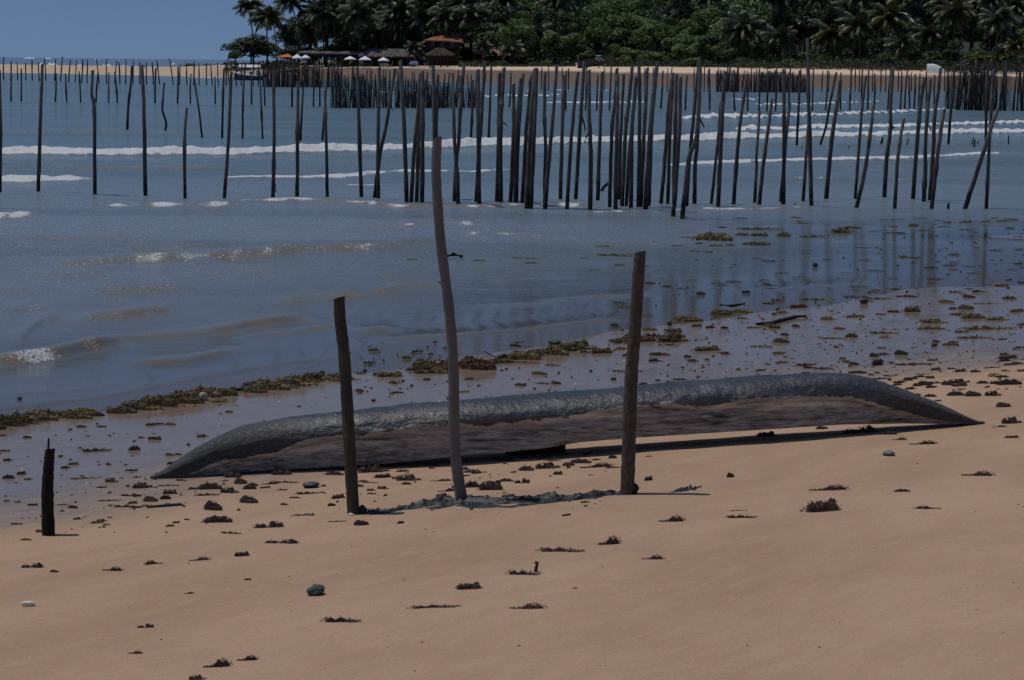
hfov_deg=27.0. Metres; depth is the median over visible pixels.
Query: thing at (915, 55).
broadleaf tree
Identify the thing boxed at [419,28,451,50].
broadleaf tree
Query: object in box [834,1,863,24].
palm tree
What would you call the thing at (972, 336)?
seaweed clump
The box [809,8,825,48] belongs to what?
broadleaf tree
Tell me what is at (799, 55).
broadleaf tree
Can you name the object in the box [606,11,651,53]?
broadleaf tree
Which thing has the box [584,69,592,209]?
wooden stake
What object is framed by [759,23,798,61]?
palm tree
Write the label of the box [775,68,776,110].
wooden stake
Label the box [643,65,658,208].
wooden stake
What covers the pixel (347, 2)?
palm tree
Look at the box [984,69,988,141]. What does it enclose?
wooden stake
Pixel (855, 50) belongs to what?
broadleaf tree
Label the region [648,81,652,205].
wooden stake
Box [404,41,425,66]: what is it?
palm tree
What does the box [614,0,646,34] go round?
broadleaf tree
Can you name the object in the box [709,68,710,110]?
wooden stake
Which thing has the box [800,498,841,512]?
seaweed clump
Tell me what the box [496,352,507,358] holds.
seaweed clump
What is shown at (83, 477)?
seaweed clump
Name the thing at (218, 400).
seaweed clump
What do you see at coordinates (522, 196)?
wooden stake
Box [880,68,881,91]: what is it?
wooden stake
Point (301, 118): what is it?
wooden stake
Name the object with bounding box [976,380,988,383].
seaweed clump
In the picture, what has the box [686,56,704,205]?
wooden stake
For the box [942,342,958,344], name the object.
seaweed clump
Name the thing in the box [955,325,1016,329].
seaweed clump
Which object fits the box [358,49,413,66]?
thatched shelter
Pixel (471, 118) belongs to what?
wooden stake
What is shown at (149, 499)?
seaweed clump
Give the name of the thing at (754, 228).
seaweed clump
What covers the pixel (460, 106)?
wooden stake
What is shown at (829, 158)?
wooden stake
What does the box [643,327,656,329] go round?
seaweed clump
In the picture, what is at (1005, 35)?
broadleaf tree
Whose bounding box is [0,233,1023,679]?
beach
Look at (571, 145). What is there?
wooden stake
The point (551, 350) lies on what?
seaweed clump
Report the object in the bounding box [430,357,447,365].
seaweed clump
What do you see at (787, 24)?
broadleaf tree
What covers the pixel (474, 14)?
palm tree
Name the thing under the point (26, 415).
seaweed clump
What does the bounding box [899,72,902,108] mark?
wooden stake
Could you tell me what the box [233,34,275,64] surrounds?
broadleaf tree
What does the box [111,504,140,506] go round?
seaweed clump
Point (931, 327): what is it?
seaweed clump
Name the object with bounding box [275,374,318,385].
seaweed clump
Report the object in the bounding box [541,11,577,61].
broadleaf tree
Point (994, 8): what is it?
broadleaf tree
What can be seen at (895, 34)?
broadleaf tree
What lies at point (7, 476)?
seaweed clump
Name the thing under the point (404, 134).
wooden stake
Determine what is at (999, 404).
seaweed clump
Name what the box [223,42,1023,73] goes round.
undergrowth
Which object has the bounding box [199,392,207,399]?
stone
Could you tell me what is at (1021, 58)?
broadleaf tree
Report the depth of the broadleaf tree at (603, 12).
352.19 m
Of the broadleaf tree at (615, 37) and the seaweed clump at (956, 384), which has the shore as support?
the broadleaf tree at (615, 37)
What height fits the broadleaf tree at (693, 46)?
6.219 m
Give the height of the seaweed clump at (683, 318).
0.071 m
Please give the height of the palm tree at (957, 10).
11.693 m
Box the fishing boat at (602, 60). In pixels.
[576,52,614,67]
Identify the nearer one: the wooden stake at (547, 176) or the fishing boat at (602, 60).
the wooden stake at (547, 176)
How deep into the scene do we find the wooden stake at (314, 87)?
130.97 m
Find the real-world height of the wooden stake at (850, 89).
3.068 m
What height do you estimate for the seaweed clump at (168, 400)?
0.112 m
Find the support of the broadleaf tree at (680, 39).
on the shore
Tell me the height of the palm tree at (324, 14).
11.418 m
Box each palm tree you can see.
[232,0,265,62]
[247,3,288,61]
[260,20,282,59]
[272,0,307,60]
[296,0,321,62]
[303,0,338,65]
[314,0,342,65]
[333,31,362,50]
[334,0,379,65]
[335,0,351,57]
[361,21,390,57]
[375,0,412,57]
[381,0,416,57]
[391,23,427,60]
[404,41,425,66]
[405,5,438,65]
[415,0,443,17]
[426,5,457,33]
[434,0,473,17]
[448,2,492,60]
[450,0,477,60]
[472,39,493,62]
[489,0,524,55]
[496,37,525,63]
[529,22,553,62]
[535,0,578,62]
[540,34,564,62]
[556,0,589,59]
[691,0,727,59]
[703,1,738,55]
[710,10,745,54]
[717,11,765,61]
[756,0,798,54]
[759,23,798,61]
[774,0,804,61]
[786,19,820,64]
[799,0,830,53]
[807,6,848,49]
[810,22,850,64]
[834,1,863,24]
[836,9,880,67]
[840,0,875,61]
[864,0,916,66]
[873,0,888,63]
[883,31,917,68]
[887,0,917,62]
[902,0,934,65]
[911,23,950,63]
[924,0,963,67]
[933,0,977,66]
[961,0,983,64]
[966,58,976,67]
[973,0,1006,63]
[973,55,987,70]
[977,6,1021,67]
[988,54,1004,69]
[1000,0,1023,63]
[1003,38,1023,70]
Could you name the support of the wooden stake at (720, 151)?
on the beach
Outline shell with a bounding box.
[21,601,35,605]
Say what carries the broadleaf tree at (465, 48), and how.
on the shore
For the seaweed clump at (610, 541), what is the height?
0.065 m
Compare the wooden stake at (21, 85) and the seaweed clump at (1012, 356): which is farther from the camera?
the wooden stake at (21, 85)
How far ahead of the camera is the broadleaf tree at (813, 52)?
364.83 m
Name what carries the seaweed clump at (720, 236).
on the sea
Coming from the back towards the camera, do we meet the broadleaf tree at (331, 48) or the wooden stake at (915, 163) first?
the broadleaf tree at (331, 48)
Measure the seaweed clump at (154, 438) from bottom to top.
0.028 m
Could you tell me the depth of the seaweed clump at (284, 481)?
13.86 m
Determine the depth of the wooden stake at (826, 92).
137.77 m
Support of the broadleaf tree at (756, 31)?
on the shore
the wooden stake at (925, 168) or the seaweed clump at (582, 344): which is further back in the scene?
the wooden stake at (925, 168)
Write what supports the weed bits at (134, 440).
on the beach
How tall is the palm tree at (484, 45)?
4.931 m
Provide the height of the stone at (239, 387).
0.054 m
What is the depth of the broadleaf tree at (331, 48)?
355.60 m
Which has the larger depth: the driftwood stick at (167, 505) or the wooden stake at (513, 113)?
the wooden stake at (513, 113)
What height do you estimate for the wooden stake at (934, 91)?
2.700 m
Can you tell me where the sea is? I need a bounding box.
[0,57,1023,412]
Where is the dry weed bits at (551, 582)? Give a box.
[54,442,1023,678]
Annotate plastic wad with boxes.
[359,504,366,513]
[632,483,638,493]
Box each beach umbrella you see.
[292,54,301,58]
[301,55,309,62]
[344,56,355,59]
[359,56,370,60]
[378,57,388,67]
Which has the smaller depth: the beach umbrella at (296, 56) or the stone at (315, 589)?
the stone at (315, 589)
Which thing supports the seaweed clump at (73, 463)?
on the beach
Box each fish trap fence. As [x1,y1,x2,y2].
[262,60,342,87]
[330,66,486,107]
[715,66,805,92]
[944,59,1023,110]
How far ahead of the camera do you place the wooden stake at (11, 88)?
135.96 m
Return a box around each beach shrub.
[544,59,552,64]
[615,55,633,63]
[681,57,700,66]
[776,59,802,67]
[951,63,963,70]
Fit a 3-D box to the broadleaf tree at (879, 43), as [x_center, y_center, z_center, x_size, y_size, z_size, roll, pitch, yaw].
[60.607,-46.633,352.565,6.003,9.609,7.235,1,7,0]
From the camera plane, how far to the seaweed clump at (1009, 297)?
26.03 m
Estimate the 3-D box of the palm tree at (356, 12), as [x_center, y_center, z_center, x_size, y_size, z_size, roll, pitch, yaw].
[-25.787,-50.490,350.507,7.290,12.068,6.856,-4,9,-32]
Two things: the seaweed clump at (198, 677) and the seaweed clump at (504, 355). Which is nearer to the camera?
the seaweed clump at (198, 677)
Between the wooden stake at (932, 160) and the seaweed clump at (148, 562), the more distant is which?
the wooden stake at (932, 160)
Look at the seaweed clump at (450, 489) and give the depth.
13.37 m
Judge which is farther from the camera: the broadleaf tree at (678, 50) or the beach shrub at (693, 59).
the broadleaf tree at (678, 50)
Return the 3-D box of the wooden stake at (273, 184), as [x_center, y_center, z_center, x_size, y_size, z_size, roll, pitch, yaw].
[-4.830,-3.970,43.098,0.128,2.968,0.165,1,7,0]
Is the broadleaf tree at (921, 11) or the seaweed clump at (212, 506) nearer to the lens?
the seaweed clump at (212, 506)
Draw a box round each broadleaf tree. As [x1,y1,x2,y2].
[220,42,242,69]
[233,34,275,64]
[255,43,282,63]
[270,30,317,63]
[270,53,305,58]
[277,46,299,64]
[279,19,299,60]
[284,16,317,47]
[294,12,334,64]
[299,46,312,50]
[307,54,320,63]
[311,18,345,65]
[312,45,340,56]
[319,45,341,64]
[330,29,352,47]
[335,47,357,63]
[338,0,374,62]
[347,23,375,49]
[358,45,381,57]
[363,19,394,57]
[369,0,398,45]
[372,15,397,34]
[382,32,414,48]
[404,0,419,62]
[405,26,432,63]
[405,38,426,60]
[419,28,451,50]
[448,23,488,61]
[459,46,472,55]
[459,55,467,60]
[473,22,519,55]
[478,52,495,60]
[479,0,489,7]
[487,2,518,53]
[495,15,513,41]
[495,18,538,59]
[505,9,536,62]
[507,1,536,28]
[519,0,540,10]
[520,39,543,60]
[528,7,565,63]
[536,0,579,60]
[539,31,562,59]
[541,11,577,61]
[556,7,588,61]
[558,41,574,59]
[560,32,586,62]
[564,5,598,59]
[566,16,588,60]
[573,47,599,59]
[578,17,611,57]
[580,0,609,49]
[587,0,631,53]
[592,0,632,18]
[601,27,629,51]
[601,43,625,60]
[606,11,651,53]
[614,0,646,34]
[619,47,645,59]
[622,15,663,58]
[625,29,652,59]
[632,0,668,47]
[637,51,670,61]
[643,23,676,63]
[647,0,694,58]
[647,12,677,51]
[655,16,684,63]
[658,47,676,61]
[661,33,695,58]
[670,18,703,53]
[670,43,693,58]
[684,35,706,57]
[685,0,733,16]
[688,6,720,59]
[688,40,711,57]
[696,27,721,60]
[710,42,738,61]
[712,23,732,62]
[726,6,766,56]
[729,0,747,62]
[732,29,763,59]
[733,41,757,59]
[742,0,770,12]
[744,33,779,59]
[749,6,771,56]
[761,3,796,60]
[765,45,783,57]
[773,1,807,15]
[774,19,797,58]
[786,50,813,60]
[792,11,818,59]
[796,0,808,10]
[803,49,823,59]
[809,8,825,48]
[815,0,845,59]
[817,50,840,61]
[821,46,852,57]
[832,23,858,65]
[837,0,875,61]
[843,31,868,60]
[852,45,868,59]
[863,30,896,67]
[863,46,876,59]
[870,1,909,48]
[876,53,898,66]
[878,25,915,64]
[894,44,923,63]
[899,12,930,60]
[904,0,935,59]
[909,26,951,49]
[917,1,951,29]
[920,51,947,63]
[940,28,965,64]
[940,49,967,65]
[950,8,982,65]
[963,46,988,63]
[978,25,1002,64]
[979,0,1004,19]
[986,44,1008,67]
[994,12,1023,67]
[1012,16,1023,38]
[1018,55,1023,62]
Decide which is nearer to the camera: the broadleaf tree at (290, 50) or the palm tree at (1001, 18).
the palm tree at (1001, 18)
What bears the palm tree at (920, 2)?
on the shore
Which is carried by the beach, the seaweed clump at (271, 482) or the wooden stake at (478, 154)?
the seaweed clump at (271, 482)
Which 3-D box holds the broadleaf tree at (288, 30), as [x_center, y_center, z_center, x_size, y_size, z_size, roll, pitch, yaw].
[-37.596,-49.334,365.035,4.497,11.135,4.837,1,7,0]
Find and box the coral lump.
[883,449,894,455]
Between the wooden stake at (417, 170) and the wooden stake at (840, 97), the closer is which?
the wooden stake at (417, 170)
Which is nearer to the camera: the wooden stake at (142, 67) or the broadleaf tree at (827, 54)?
the wooden stake at (142, 67)
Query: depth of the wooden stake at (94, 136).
43.58 m
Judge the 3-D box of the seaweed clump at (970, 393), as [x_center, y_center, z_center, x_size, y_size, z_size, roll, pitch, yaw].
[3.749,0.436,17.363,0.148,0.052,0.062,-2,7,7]
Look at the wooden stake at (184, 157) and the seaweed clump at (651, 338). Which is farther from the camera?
the wooden stake at (184, 157)
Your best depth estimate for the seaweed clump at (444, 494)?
13.16 m
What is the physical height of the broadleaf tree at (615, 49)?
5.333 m
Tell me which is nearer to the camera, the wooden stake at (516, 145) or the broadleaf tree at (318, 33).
the wooden stake at (516, 145)
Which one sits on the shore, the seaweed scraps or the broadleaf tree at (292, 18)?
the broadleaf tree at (292, 18)
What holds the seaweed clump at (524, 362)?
on the beach
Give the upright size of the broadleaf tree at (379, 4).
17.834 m
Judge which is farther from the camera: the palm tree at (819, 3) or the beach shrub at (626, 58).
the palm tree at (819, 3)
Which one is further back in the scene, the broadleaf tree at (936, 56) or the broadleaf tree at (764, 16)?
the broadleaf tree at (764, 16)
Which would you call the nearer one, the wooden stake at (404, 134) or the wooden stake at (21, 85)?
the wooden stake at (404, 134)
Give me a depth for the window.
348.61 m
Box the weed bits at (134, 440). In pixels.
[4,277,1023,518]
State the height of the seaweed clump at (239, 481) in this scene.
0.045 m
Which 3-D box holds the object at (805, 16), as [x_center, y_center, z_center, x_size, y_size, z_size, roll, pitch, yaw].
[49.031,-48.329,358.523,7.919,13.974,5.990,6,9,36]
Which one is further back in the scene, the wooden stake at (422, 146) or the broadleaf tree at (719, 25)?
the broadleaf tree at (719, 25)
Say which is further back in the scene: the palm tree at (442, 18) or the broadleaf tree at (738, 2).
the broadleaf tree at (738, 2)
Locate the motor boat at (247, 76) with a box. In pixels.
[233,65,265,79]
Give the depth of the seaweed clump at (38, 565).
11.44 m
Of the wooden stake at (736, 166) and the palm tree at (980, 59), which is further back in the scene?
the palm tree at (980, 59)
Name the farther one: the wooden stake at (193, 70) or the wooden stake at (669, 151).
the wooden stake at (193, 70)
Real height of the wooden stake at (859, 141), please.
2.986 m
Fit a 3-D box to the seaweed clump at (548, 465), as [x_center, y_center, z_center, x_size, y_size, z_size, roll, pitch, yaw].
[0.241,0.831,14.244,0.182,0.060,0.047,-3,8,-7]
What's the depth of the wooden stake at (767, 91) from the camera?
133.09 m
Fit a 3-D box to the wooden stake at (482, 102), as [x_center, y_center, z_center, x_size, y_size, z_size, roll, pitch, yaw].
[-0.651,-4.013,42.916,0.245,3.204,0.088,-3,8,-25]
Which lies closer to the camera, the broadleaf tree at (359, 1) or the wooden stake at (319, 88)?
the wooden stake at (319, 88)
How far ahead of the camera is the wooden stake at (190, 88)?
136.09 m
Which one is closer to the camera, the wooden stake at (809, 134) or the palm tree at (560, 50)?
the wooden stake at (809, 134)
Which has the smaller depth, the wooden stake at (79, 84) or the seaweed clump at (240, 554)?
the seaweed clump at (240, 554)
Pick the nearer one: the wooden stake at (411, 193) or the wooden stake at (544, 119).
the wooden stake at (544, 119)
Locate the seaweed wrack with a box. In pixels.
[0,332,685,429]
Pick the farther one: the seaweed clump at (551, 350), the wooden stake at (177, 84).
the wooden stake at (177, 84)
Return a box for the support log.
[505,445,565,455]
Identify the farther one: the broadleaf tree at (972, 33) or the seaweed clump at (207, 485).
the broadleaf tree at (972, 33)
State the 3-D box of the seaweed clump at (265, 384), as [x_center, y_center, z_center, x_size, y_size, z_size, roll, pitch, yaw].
[-2.076,0.364,18.261,0.392,0.130,0.123,1,7,3]
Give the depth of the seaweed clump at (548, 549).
11.47 m
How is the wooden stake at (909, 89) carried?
in the sea
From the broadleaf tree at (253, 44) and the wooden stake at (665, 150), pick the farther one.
the broadleaf tree at (253, 44)
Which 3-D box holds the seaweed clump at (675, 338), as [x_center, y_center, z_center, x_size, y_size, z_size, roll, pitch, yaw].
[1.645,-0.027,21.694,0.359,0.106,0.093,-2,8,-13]
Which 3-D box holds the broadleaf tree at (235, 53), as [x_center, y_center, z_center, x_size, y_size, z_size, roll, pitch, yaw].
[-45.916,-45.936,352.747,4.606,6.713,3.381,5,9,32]
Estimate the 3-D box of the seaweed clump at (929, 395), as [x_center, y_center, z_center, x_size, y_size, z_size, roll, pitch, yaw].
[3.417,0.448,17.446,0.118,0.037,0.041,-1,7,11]
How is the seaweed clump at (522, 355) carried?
on the beach
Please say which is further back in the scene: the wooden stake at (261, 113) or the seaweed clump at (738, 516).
the wooden stake at (261, 113)
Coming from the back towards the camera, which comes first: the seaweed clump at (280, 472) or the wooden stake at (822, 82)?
the wooden stake at (822, 82)
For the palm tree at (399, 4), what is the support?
on the shore
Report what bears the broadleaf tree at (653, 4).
on the shore
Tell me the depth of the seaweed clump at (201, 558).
11.54 m
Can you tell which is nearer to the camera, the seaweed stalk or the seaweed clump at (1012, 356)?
the seaweed stalk
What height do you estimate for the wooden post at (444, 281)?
2.517 m
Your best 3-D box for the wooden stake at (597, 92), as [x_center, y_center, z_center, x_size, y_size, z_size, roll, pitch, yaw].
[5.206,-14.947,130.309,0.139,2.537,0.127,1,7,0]
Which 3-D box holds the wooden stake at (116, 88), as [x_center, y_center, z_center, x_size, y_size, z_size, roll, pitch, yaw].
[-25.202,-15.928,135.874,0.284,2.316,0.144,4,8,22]
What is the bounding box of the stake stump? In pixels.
[600,182,607,190]
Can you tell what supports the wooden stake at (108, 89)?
in the sea
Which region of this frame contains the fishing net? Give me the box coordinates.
[366,489,622,513]
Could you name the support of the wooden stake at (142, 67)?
in the sea
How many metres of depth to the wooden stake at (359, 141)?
43.70 m
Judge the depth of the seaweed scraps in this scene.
19.84 m
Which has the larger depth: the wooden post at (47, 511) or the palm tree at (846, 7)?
the palm tree at (846, 7)
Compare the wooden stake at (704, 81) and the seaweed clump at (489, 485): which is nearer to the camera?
the seaweed clump at (489, 485)
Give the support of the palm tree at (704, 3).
on the shore
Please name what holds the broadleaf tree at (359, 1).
on the shore
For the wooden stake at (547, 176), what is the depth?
41.10 m
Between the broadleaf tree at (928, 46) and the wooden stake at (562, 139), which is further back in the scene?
the broadleaf tree at (928, 46)
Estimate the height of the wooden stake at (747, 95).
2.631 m
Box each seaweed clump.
[0,413,17,425]
[2,474,14,478]
[8,409,37,420]
[21,562,43,567]
[25,407,60,418]
[51,409,75,415]
[67,462,78,464]
[69,476,102,478]
[73,407,101,415]
[78,447,109,451]
[102,566,122,570]
[105,403,137,413]
[105,477,118,481]
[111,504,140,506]
[119,493,141,495]
[120,397,163,410]
[128,444,140,450]
[132,482,148,488]
[136,624,153,627]
[140,394,180,407]
[143,495,157,501]
[144,560,161,564]
[148,436,162,439]
[159,494,170,499]
[162,489,177,493]
[170,389,205,403]
[186,382,221,397]
[189,557,210,560]
[189,674,206,679]
[194,492,219,495]
[196,480,221,489]
[201,515,232,523]
[203,500,222,510]
[203,657,232,667]
[209,399,234,402]
[215,387,240,395]
[219,531,241,533]
[220,486,239,492]
[223,472,241,477]
[234,478,246,483]
[235,551,250,556]
[237,655,258,660]
[239,495,258,503]
[241,385,267,392]
[242,483,256,489]
[250,376,291,389]
[252,520,283,527]
[261,481,278,484]
[264,539,299,543]
[269,469,292,474]
[274,480,298,482]
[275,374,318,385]
[295,492,318,493]
[304,370,324,378]
[318,376,339,381]
[320,615,361,622]
[324,470,343,474]
[330,494,345,498]
[353,520,368,525]
[358,464,390,472]
[372,473,390,477]
[374,371,403,376]
[396,473,421,480]
[405,604,460,608]
[410,369,447,373]
[411,357,437,368]
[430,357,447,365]
[432,478,452,480]
[436,487,453,491]
[436,492,450,496]
[455,582,482,589]
[459,355,496,369]
[463,469,486,472]
[465,478,479,487]
[477,480,504,489]
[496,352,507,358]
[500,478,512,481]
[503,350,543,359]
[504,569,540,574]
[510,601,545,608]
[513,361,537,362]
[513,478,529,482]
[518,466,534,470]
[532,371,547,374]
[535,462,559,468]
[535,546,583,551]
[537,342,569,355]
[552,471,563,474]
[562,462,574,465]
[563,337,597,349]
[568,457,591,463]
[579,461,615,467]
[588,347,612,353]
[595,253,633,255]
[597,535,621,544]
[641,335,656,341]
[642,554,665,559]
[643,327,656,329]
[643,475,652,480]
[657,333,690,341]
[658,514,685,521]
[666,328,682,331]
[671,315,702,321]
[691,229,732,240]
[691,345,720,350]
[711,309,731,314]
[726,514,757,517]
[728,308,752,312]
[730,226,783,229]
[736,232,748,235]
[740,241,770,244]
[749,232,768,235]
[754,431,775,435]
[772,338,789,342]
[776,231,790,236]
[786,304,807,306]
[794,297,834,299]
[796,362,813,365]
[798,234,832,236]
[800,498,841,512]
[809,484,850,490]
[815,426,827,428]
[818,337,844,338]
[820,316,835,319]
[830,226,854,232]
[842,425,876,432]
[843,314,865,316]
[844,333,857,336]
[863,297,892,298]
[866,330,897,333]
[869,352,878,356]
[871,359,883,365]
[876,430,898,434]
[893,489,909,491]
[894,350,907,354]
[895,362,933,365]
[902,306,921,311]
[902,376,917,379]
[909,440,936,444]
[913,505,940,508]
[917,326,944,329]
[918,380,932,385]
[919,318,948,322]
[923,394,936,396]
[941,381,952,384]
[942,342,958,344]
[947,390,964,395]
[949,378,969,382]
[951,383,965,386]
[953,335,991,337]
[954,368,966,371]
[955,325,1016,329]
[958,304,974,308]
[961,311,984,318]
[962,469,995,475]
[964,390,981,396]
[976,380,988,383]
[985,316,1009,319]
[985,390,1001,395]
[993,283,1008,285]
[994,378,1021,384]
[995,354,1016,358]
[996,402,1010,406]
[1001,416,1021,423]
[1002,295,1016,298]
[1002,363,1017,365]
[1003,435,1019,437]
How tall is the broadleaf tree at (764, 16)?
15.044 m
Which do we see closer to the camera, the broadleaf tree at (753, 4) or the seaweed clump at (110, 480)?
the seaweed clump at (110, 480)
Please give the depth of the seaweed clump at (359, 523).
12.40 m
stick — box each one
[146,503,184,507]
[291,513,314,515]
[447,252,462,257]
[719,302,744,306]
[755,315,806,324]
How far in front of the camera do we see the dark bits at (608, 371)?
19.94 m
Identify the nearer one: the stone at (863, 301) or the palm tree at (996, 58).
the stone at (863, 301)
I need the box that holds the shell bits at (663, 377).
[62,303,994,488]
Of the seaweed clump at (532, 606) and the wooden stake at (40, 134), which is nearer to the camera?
the seaweed clump at (532, 606)
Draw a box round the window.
[430,41,434,47]
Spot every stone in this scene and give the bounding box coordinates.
[199,392,207,399]
[233,385,245,390]
[303,481,318,487]
[306,584,324,595]
[548,339,560,343]
[859,298,868,303]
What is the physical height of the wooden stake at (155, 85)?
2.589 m
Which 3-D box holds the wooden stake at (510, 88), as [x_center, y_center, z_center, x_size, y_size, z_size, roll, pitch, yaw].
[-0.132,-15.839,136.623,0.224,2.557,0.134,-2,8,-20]
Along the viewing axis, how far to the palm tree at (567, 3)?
349.50 m
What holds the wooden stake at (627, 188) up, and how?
on the beach
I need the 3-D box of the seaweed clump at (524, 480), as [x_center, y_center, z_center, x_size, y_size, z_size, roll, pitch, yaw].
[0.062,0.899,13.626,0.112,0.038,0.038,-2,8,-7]
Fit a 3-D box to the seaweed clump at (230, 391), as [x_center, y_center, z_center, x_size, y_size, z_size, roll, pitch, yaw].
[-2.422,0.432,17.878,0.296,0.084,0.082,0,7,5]
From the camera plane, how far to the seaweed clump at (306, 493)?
13.46 m
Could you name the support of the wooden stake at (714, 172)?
on the beach
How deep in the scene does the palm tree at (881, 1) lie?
375.68 m
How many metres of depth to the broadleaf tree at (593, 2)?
383.83 m
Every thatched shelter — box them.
[297,51,362,66]
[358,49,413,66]
[425,48,454,67]
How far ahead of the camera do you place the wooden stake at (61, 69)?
257.16 m
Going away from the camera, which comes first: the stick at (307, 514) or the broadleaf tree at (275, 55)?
the stick at (307, 514)
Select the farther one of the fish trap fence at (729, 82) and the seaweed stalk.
the fish trap fence at (729, 82)
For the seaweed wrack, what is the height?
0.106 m
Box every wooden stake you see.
[0,70,2,191]
[10,75,11,100]
[20,68,21,100]
[31,60,32,80]
[36,63,43,191]
[54,73,56,101]
[60,57,62,80]
[65,73,67,101]
[68,59,70,81]
[78,71,80,101]
[90,70,96,193]
[95,72,98,101]
[108,72,109,102]
[114,72,117,102]
[126,66,132,129]
[132,60,133,83]
[139,62,140,83]
[140,64,147,195]
[152,62,153,83]
[154,68,156,102]
[156,60,159,83]
[161,82,166,130]
[169,58,173,83]
[177,66,178,102]
[183,108,187,198]
[189,74,191,102]
[193,62,194,84]
[193,75,202,137]
[198,64,199,84]
[214,76,215,103]
[221,69,224,137]
[223,72,232,197]
[225,62,226,84]
[242,64,245,138]
[250,72,251,104]
[259,72,263,138]
[263,74,265,105]
[271,69,275,196]
[291,71,292,106]
[295,80,300,195]
[300,85,303,140]
[313,71,315,106]
[319,71,320,106]
[321,85,326,140]
[323,90,328,196]
[356,66,362,196]
[373,69,396,197]
[376,67,380,197]
[399,60,414,201]
[409,73,420,201]
[414,89,419,201]
[420,71,424,202]
[431,65,435,138]
[436,75,438,136]
[451,73,459,203]
[453,63,465,201]
[470,80,473,137]
[474,60,485,201]
[476,69,480,203]
[487,66,491,137]
[495,72,501,201]
[497,67,507,201]
[508,84,515,201]
[509,73,511,106]
[513,78,521,202]
[517,74,524,201]
[520,73,531,202]
[524,68,535,208]
[529,68,538,208]
[542,72,546,198]
[543,64,557,208]
[559,75,564,198]
[565,70,566,109]
[565,72,579,208]
[574,61,585,198]
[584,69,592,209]
[585,68,586,109]
[596,71,603,200]
[596,74,598,109]
[608,68,611,110]
[608,68,618,206]
[613,74,619,208]
[618,74,624,199]
[620,65,633,205]
[625,133,629,205]
[629,77,637,207]
[636,61,641,206]
[640,67,648,206]
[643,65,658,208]
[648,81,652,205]
[659,73,674,203]
[660,70,663,108]
[666,80,673,203]
[671,77,681,216]
[672,74,677,198]
[680,65,701,218]
[684,76,687,109]
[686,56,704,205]
[692,82,701,203]
[693,68,694,91]
[703,67,704,91]
[707,70,708,91]
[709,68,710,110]
[710,102,720,203]
[716,71,727,206]
[732,75,748,203]
[733,71,735,110]
[747,78,748,110]
[753,111,760,202]
[757,99,772,204]
[758,69,759,110]
[766,71,768,110]
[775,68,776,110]
[779,103,790,201]
[781,69,785,203]
[788,69,790,103]
[795,70,801,144]
[801,130,807,200]
[806,38,812,205]
[811,71,813,110]
[819,72,836,144]
[821,71,822,91]
[824,80,841,198]
[825,70,827,110]
[839,72,841,109]
[849,69,851,109]
[854,75,867,198]
[854,104,874,207]
[861,68,862,99]
[867,69,869,109]
[874,73,875,103]
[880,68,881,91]
[882,67,894,196]
[887,70,890,108]
[893,118,905,208]
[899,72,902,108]
[903,68,907,108]
[908,74,909,108]
[911,77,925,198]
[913,74,915,108]
[918,75,920,106]
[921,79,931,201]
[925,71,926,108]
[928,68,941,199]
[930,109,945,208]
[933,75,935,107]
[947,69,954,143]
[963,108,999,208]
[984,68,994,208]
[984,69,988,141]
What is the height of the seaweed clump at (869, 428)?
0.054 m
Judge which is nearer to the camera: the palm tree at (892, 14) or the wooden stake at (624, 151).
the wooden stake at (624, 151)
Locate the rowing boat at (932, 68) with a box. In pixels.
[926,64,946,72]
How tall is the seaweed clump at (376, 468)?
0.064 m
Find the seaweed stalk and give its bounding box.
[534,561,538,571]
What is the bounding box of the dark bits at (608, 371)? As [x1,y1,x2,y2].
[12,301,1023,513]
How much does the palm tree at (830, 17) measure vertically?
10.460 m
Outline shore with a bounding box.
[0,38,1023,89]
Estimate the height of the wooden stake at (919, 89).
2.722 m
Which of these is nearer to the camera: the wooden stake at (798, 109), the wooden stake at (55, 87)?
the wooden stake at (798, 109)
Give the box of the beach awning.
[277,54,292,66]
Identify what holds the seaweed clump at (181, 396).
on the beach
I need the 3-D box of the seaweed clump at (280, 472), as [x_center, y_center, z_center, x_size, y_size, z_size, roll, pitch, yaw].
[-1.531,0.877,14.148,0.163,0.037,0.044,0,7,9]
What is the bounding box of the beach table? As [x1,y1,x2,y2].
[378,63,387,67]
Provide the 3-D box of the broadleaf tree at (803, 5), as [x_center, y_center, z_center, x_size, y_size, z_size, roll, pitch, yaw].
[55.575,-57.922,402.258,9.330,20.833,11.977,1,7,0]
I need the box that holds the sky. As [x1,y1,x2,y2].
[0,0,333,60]
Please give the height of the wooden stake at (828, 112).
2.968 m
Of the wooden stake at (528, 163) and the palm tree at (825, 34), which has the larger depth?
the palm tree at (825, 34)
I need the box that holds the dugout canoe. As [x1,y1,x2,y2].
[150,372,984,478]
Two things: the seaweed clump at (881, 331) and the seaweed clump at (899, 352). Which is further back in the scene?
the seaweed clump at (881, 331)
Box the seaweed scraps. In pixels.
[0,217,1023,532]
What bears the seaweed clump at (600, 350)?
on the beach
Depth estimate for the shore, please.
315.06 m
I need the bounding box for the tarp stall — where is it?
[409,61,418,66]
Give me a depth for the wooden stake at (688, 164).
39.34 m
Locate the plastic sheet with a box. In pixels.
[669,484,701,492]
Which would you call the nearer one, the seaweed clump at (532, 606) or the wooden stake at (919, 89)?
the seaweed clump at (532, 606)
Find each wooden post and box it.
[41,438,54,535]
[333,296,358,514]
[431,136,466,499]
[620,251,645,494]
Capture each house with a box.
[423,34,463,65]
[481,48,524,65]
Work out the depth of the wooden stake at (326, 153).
43.62 m
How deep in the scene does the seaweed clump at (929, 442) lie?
14.83 m
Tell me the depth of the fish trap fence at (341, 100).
130.29 m

